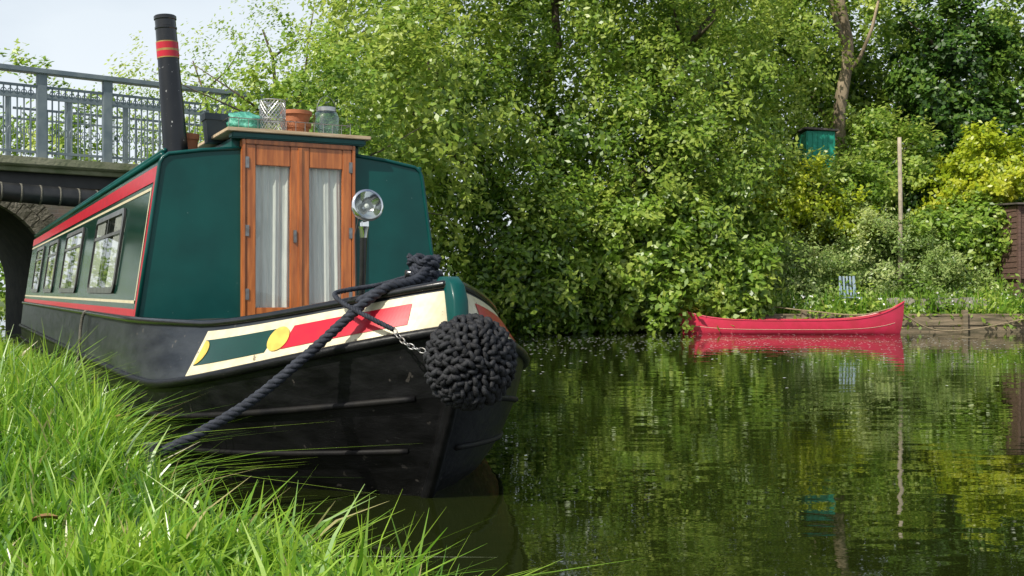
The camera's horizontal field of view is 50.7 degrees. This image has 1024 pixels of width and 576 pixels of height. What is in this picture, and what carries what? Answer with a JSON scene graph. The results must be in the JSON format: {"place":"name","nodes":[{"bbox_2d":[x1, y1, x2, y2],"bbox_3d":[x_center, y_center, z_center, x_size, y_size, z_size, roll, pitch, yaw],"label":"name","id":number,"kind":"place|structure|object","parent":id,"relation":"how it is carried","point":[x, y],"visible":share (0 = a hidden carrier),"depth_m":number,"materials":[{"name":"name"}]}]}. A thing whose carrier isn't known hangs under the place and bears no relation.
{"place":"outdoors","nodes":[
{"label":"outdoors","id":0,"kind":"place"},
{"bbox_2d":[0,200,1018,331],"bbox_3d":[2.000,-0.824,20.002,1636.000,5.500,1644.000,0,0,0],"label":"ground","id":1,"kind":"structure","parent":0,"point":[2,304],"depth_m":29.48,"materials":[{"name":"soil"}]},
{"bbox_2d":[0,201,74,338],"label":"brick bridge","id":2,"kind":"structure","parent":1,"relation":"on","point":[22,225],"depth_m":21.14,"materials":[{"name":"brick"}]},
{"bbox_2d":[0,38,203,327],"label":"elder tree","id":3,"kind":"object","parent":1,"relation":"on","point":[13,136],"visible":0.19,"depth_m":29.28,"materials":[{"name":"green plant"}]},
{"bbox_2d":[0,63,374,206],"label":"footbridge","id":4,"kind":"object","parent":1,"relation":"on","point":[41,177],"visible":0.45,"depth_m":17.17,"materials":[{"name":"paint"}]},
{"bbox_2d":[48,0,462,163],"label":"ash tree","id":5,"kind":"object","parent":1,"relation":"on","point":[213,83],"visible":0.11,"depth_m":30.49,"materials":[{"name":"green plant"}]},
{"bbox_2d":[152,11,446,215],"bbox_3d":[-3.327,-1.761,17.602,4.384,5.222,3.942,0,0,0],"label":"sycamore tree","id":6,"kind":"object","parent":1,"relation":"on","point":[306,92],"visible":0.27,"depth_m":17.11,"materials":[{"name":"green plant"}]},
{"bbox_2d":[0,318,640,575],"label":"grass","id":7,"kind":"structure","parent":1,"relation":"on","point":[72,459],"depth_m":3.25,"materials":[{"name":"green plant"}]},
{"bbox_2d":[32,414,119,521],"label":"fallen leaves","id":8,"kind":"object","parent":7,"relation":"on","point":[42,516],"visible":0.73,"depth_m":3.15,"materials":[{"name":"brown plant"}]},
{"bbox_2d":[141,442,157,486],"bbox_3d":[-1.524,0.866,4.547,0.068,0.436,0.068,0,0,-28],"label":"mooring stake","id":9,"kind":"object","parent":7,"relation":"on","point":[151,449],"visible":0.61,"depth_m":4.53,"materials":[{"name":"metal"}]},
{"bbox_2d":[272,0,857,338],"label":"willow tree","id":10,"kind":"object","parent":1,"relation":"on","point":[684,141],"visible":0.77,"depth_m":24.93,"materials":[{"name":"green plant"}]},
{"bbox_2d":[488,173,784,333],"bbox_3d":[2.875,-0.800,25.184,7.381,3.829,3.142,0,0,-13],"label":"hawthorn shrub","id":11,"kind":"object","parent":1,"relation":"on","point":[636,281],"visible":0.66,"depth_m":24.61,"materials":[{"name":"green plant"}]},
{"bbox_2d":[403,0,1023,189],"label":"oak tree","id":12,"kind":"object","parent":1,"relation":"on","point":[868,71],"visible":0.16,"depth_m":35.53,"materials":[{"name":"green plant"}]},
{"bbox_2d":[743,149,886,267],"bbox_3d":[7.913,-1.858,28.822,4.068,3.820,2.543,0,0,16],"label":"golden shrub","id":13,"kind":"object","parent":1,"relation":"on","point":[801,201],"visible":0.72,"depth_m":28.40,"materials":[{"name":"green plant"}]},
{"bbox_2d":[795,127,838,240],"bbox_3d":[8.500,-2.855,30.208,0.950,3.146,1.100,0,0,0],"label":"garden hut","id":14,"kind":"object","parent":1,"relation":"on","point":[814,138],"visible":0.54,"depth_m":29.76,"materials":[{"name":"teal wood"}]},
{"bbox_2d":[763,0,915,163],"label":"poplar tree","id":15,"kind":"object","parent":1,"relation":"on","point":[872,16],"visible":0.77,"depth_m":32.02,"materials":[{"name":"green plant"}]},
{"bbox_2d":[839,276,861,308],"bbox_3d":[8.300,0.267,26.548,0.440,1.133,0.538,0,0,0],"label":"garden chair","id":16,"kind":"object","parent":1,"relation":"on","point":[853,282],"visible":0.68,"depth_m":26.75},
{"bbox_2d":[695,137,1023,304],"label":"slope undergrowth","id":17,"kind":"object","parent":1,"relation":"on","point":[995,277],"visible":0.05,"depth_m":28.52,"materials":[{"name":"green plant"}]},
{"bbox_2d":[696,159,1023,316],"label":"slope grass","id":18,"kind":"structure","parent":1,"relation":"on","point":[859,307],"depth_m":26.35,"materials":[{"name":"green plant"}]},
{"bbox_2d":[748,189,1012,310],"bbox_3d":[13.813,-1.180,28.045,18.521,4.501,5.085,0,0,0],"label":"bramble thicket","id":19,"kind":"object","parent":1,"relation":"on","point":[831,256],"visible":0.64,"depth_m":27.63,"materials":[{"name":"green plant"}]},
{"bbox_2d":[753,100,1012,288],"bbox_3d":[10.285,-2.596,30.604,7.779,5.969,6.057,0,0,0],"label":"laurel shrub","id":20,"kind":"object","parent":1,"relation":"on","point":[973,233],"visible":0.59,"depth_m":29.01,"materials":[{"name":"green plant"}]},
{"bbox_2d":[746,310,1023,331],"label":"timber wharf","id":21,"kind":"structure","parent":1,"relation":"on","point":[965,321],"depth_m":25.57,"materials":[{"name":"brown wood"}]},
{"bbox_2d":[751,245,1023,329],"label":"flower bed","id":22,"kind":"object","parent":1,"relation":"on","point":[871,307],"visible":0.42,"depth_m":26.16,"materials":[{"name":"green plant"}]},
{"bbox_2d":[775,292,1020,307],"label":"white flowers","id":23,"kind":"object","parent":22,"relation":"on","point":[888,298],"visible":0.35,"depth_m":26.27,"materials":[{"name":"white plant"}]},
{"bbox_2d":[886,297,990,310],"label":"stone wall","id":24,"kind":"structure","parent":22,"relation":"on","point":[911,300],"depth_m":26.45,"materials":[{"name":"grey stone"}]},
{"bbox_2d":[897,137,902,285],"bbox_3d":[10.057,-1.677,28.005,0.130,4.451,0.120,0,0,0],"label":"wooden post","id":25,"kind":"object","parent":1,"relation":"on","point":[900,192],"visible":0.79,"depth_m":27.96,"materials":[{"name":"brown wood"}]},
{"bbox_2d":[882,0,1023,230],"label":"ivy clad tree","id":26,"kind":"object","parent":1,"relation":"on","point":[946,103],"visible":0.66,"depth_m":32.17,"materials":[{"name":"green plant"}]},
{"bbox_2d":[911,117,1023,218],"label":"maple shrub","id":27,"kind":"object","parent":1,"relation":"on","point":[1000,173],"visible":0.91,"depth_m":29.09,"materials":[{"name":"green plant"}]},
{"bbox_2d":[984,202,1023,298],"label":"wooden shed","id":28,"kind":"structure","parent":1,"relation":"on","point":[1013,257],"depth_m":27.79,"materials":[{"name":"brown wood"}]},
{"bbox_2d":[0,312,1023,575],"bbox_3d":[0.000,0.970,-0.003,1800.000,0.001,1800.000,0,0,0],"label":"canal water","id":29,"kind":"structure","parent":0,"point":[768,454],"depth_m":5.84,"materials":[{"name":"green liquid"}]},
{"bbox_2d":[19,13,529,497],"bbox_3d":[-3.482,-0.129,11.019,2.206,3.204,14.135,0,0,-28],"label":"narrowboat","id":30,"kind":"object","parent":29,"relation":"on","point":[209,277],"visible":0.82,"depth_m":6.61,"materials":[{"name":"black paint"}]},
{"bbox_2d":[31,246,44,291],"bbox_3d":[-6.372,-0.246,14.529,0.101,0.607,1.224,0,0,-27],"label":"window","id":31,"kind":"structure","parent":30,"relation":"in","point":[40,252],"depth_m":14.46,"materials":[{"name":"clear glass"}]},
{"bbox_2d":[43,239,59,292],"bbox_3d":[-5.402,-0.251,12.666,0.101,0.607,1.224,0,0,-27],"label":"window","id":32,"kind":"structure","parent":30,"relation":"in","point":[54,246],"depth_m":12.59,"materials":[{"name":"clear glass"}]},
{"bbox_2d":[59,227,84,292],"bbox_3d":[-4.317,-0.257,10.581,0.101,0.607,1.624,0,0,-27],"label":"window","id":33,"kind":"structure","parent":30,"relation":"in","point":[75,239],"depth_m":10.47,"materials":[{"name":"clear glass"}]},
{"bbox_2d":[75,310,85,376],"bbox_3d":[-3.388,0.510,8.435,0.164,0.677,0.067,0,0,-27],"label":"fender rope","id":34,"kind":"object","parent":30,"relation":"attached to","point":[80,331],"visible":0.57,"depth_m":8.44,"materials":[{"name":"black fabric"}]},
{"bbox_2d":[87,208,125,292],"bbox_3d":[-3.117,-0.264,8.275,0.101,0.607,1.624,0,0,-27],"label":"window","id":35,"kind":"structure","parent":30,"relation":"in","point":[109,231],"depth_m":8.15,"materials":[{"name":"clear glass"}]},
{"bbox_2d":[187,133,199,148],"bbox_3d":[-2.120,-0.925,7.105,0.127,0.170,0.127,0,0,-27],"label":"flower pot","id":36,"kind":"object","parent":30,"relation":"on","point":[192,140],"visible":0.36,"depth_m":7.06,"materials":[{"name":"ceramic"}]},
{"bbox_2d":[200,112,227,144],"bbox_3d":[-1.978,-1.055,7.179,0.150,0.190,0.150,0,0,-28],"label":"plant tub","id":37,"kind":"object","parent":30,"relation":"on","point":[212,124],"visible":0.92,"depth_m":7.12,"materials":[{"name":"grey plastic"}]},
{"bbox_2d":[226,111,264,128],"bbox_3d":[-1.798,-1.094,7.237,0.262,0.184,0.261,0,0,-28],"label":"net bag","id":38,"kind":"object","parent":30,"relation":"on","point":[233,122],"visible":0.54,"depth_m":7.15,"materials":[{"name":"green plastic"}]},
{"bbox_2d":[259,98,285,129],"bbox_3d":[-1.603,-1.127,7.239,0.177,0.257,0.177,0,0,-27],"label":"wire basket","id":39,"kind":"object","parent":30,"relation":"on","point":[283,116],"visible":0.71,"depth_m":7.19,"materials":[{"name":"metal"}]},
{"bbox_2d":[222,117,350,134],"bbox_3d":[-1.590,-1.053,7.408,0.824,0.103,0.555,0,0,-28],"label":"wire tray","id":40,"kind":"object","parent":30,"relation":"on","point":[292,121],"visible":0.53,"depth_m":7.16,"materials":[{"name":"metal"}]},
{"bbox_2d":[280,123,305,131],"bbox_3d":[-1.494,-1.056,7.375,0.170,0.110,0.170,0,0,-28],"label":"flower pot","id":41,"kind":"object","parent":30,"relation":"on","point":[296,127],"visible":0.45,"depth_m":7.31,"materials":[{"name":"ceramic"}]},
{"bbox_2d":[280,121,311,131],"bbox_3d":[-1.496,-1.071,7.487,0.212,0.140,0.212,0,0,-28],"label":"flower pot","id":42,"kind":"object","parent":30,"relation":"on","point":[308,125],"visible":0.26,"depth_m":7.43,"materials":[{"name":"ceramic"}]},
{"bbox_2d":[281,109,311,121],"bbox_3d":[-1.496,-1.161,7.487,0.220,0.120,0.221,0,0,-28],"label":"flower pot","id":43,"kind":"object","parent":42,"relation":"on","point":[298,115],"visible":0.56,"depth_m":7.40,"materials":[{"name":"ceramic"}]},
{"bbox_2d":[155,253,441,458],"bbox_3d":[-0.879,0.278,4.779,1.319,0.894,0.364,0,0,-28],"label":"mooring rope","id":44,"kind":"object","parent":30,"relation":"attached to","point":[423,268],"visible":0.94,"depth_m":4.80,"materials":[{"name":"black fabric"}]},
{"bbox_2d":[313,96,339,118],"bbox_3d":[-1.270,-1.157,7.401,0.184,0.311,0.184,0,0,-27],"label":"lid","id":45,"kind":"object","parent":30,"relation":"on","point":[325,109],"visible":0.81,"depth_m":7.37,"materials":[{"name":"white"}]},
{"bbox_2d":[392,328,425,353],"bbox_3d":[-0.424,0.235,4.702,0.255,0.120,0.035,0,0,29],"label":"fender chain","id":46,"kind":"object","parent":30,"relation":"attached to","point":[404,342],"visible":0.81,"depth_m":4.71,"materials":[{"name":"metal"}]},
{"bbox_2d":[423,313,517,410],"bbox_3d":[-0.175,0.320,4.636,0.432,0.427,0.296,0,0,-28],"label":"bow fender","id":47,"kind":"object","parent":30,"relation":"attached to","point":[469,360],"visible":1,"depth_m":4.53,"materials":[{"name":"fabric"}]},
{"bbox_2d":[514,334,1015,385],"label":"floating petals","id":48,"kind":"object","parent":29,"relation":"on","point":[783,350],"visible":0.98,"depth_m":19.52,"materials":[{"name":"white"}]},
{"bbox_2d":[679,301,904,333],"bbox_3d":[6.351,0.708,24.648,5.089,0.822,0.896,0,0,4],"label":"canoe","id":49,"kind":"object","parent":29,"relation":"on","point":[889,321],"visible":0.75,"depth_m":24.30,"materials":[{"name":"paint"}]},
{"bbox_2d":[774,306,1023,331],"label":"canoe rope","id":50,"kind":"object","parent":49,"relation":"attached to","point":[904,315],"visible":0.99,"depth_m":24.98,"materials":[{"name":"fabric"}]},
{"bbox_2d":[0,0,1023,291],"label":"sky","id":51,"kind":"structure","parent":0,"point":[80,36],"materials":[{"name":"white"}]}
]}

